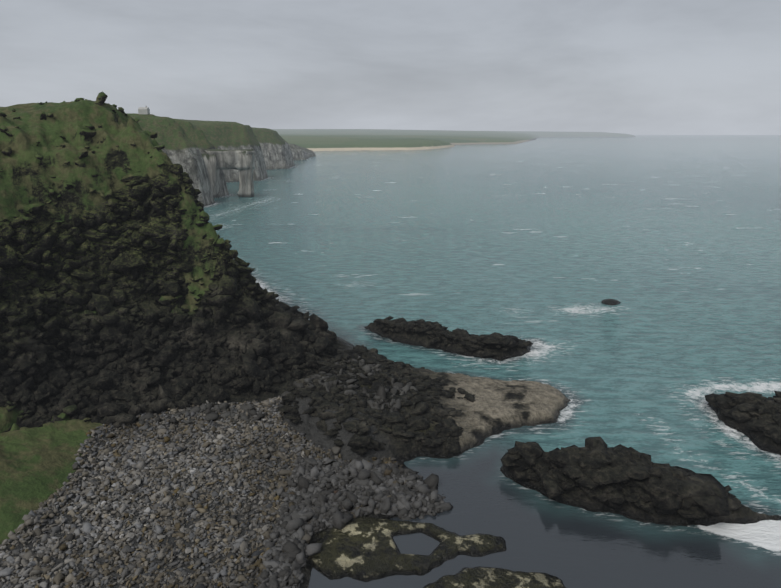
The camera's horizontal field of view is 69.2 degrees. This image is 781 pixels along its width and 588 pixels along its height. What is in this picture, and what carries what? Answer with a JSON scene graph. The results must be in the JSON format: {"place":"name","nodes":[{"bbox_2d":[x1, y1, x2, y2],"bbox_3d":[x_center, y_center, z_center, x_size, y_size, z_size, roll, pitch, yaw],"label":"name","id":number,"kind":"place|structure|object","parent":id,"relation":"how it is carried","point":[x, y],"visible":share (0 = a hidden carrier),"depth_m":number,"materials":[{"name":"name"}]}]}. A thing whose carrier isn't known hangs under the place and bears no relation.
{"place":"outdoors","nodes":[
{"label":"outdoors","id":0,"kind":"place"},
{"bbox_2d":[0,100,780,587],"bbox_3d":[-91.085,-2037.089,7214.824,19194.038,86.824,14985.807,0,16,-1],"label":"coast terrain","id":1,"kind":"structure","parent":0,"point":[36,464],"depth_m":65.99,"materials":[{"name":"green plant"}]},
{"bbox_2d":[138,106,149,113],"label":"house","id":2,"kind":"structure","parent":1,"relation":"on","point":[144,110],"depth_m":248.75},
{"bbox_2d":[0,91,338,427],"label":"headland crags","id":3,"kind":"structure","parent":1,"relation":"on","point":[138,330],"depth_m":68.29,"materials":[{"name":"black stone"}]},
{"bbox_2d":[0,395,412,587],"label":"beach cobbles","id":4,"kind":"object","parent":1,"relation":"on","point":[89,527],"visible":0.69,"depth_m":46.45,"materials":[{"name":"grey stone"}]},
{"bbox_2d":[201,149,255,197],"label":"sea arch","id":5,"kind":"structure","parent":1,"relation":"on","point":[216,160],"depth_m":280.30,"materials":[{"name":"grey stone"}]},
{"bbox_2d":[136,356,417,425],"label":"boulders","id":6,"kind":"object","parent":1,"relation":"on","point":[379,396],"visible":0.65,"depth_m":62.48,"materials":[{"name":"grey stone"}]},
{"bbox_2d":[257,455,452,587],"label":"boulders","id":7,"kind":"object","parent":1,"relation":"on","point":[366,486],"visible":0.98,"depth_m":47.47,"materials":[{"name":"grey stone"}]},
{"bbox_2d":[277,316,780,519],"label":"rock outcrops","id":8,"kind":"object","parent":1,"relation":"on","point":[616,477],"visible":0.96,"depth_m":56.63,"materials":[{"name":"black stone"}]},
{"bbox_2d":[0,0,780,134],"label":"sky","id":9,"kind":"structure","parent":0,"point":[632,67],"materials":[{"name":"grey"}]},
{"bbox_2d":[203,135,780,587],"bbox_3d":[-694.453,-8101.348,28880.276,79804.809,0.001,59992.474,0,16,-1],"label":"sea","id":10,"kind":"structure","parent":0,"point":[547,245],"depth_m":113.36,"materials":[{"name":"liquid"}]}
]}

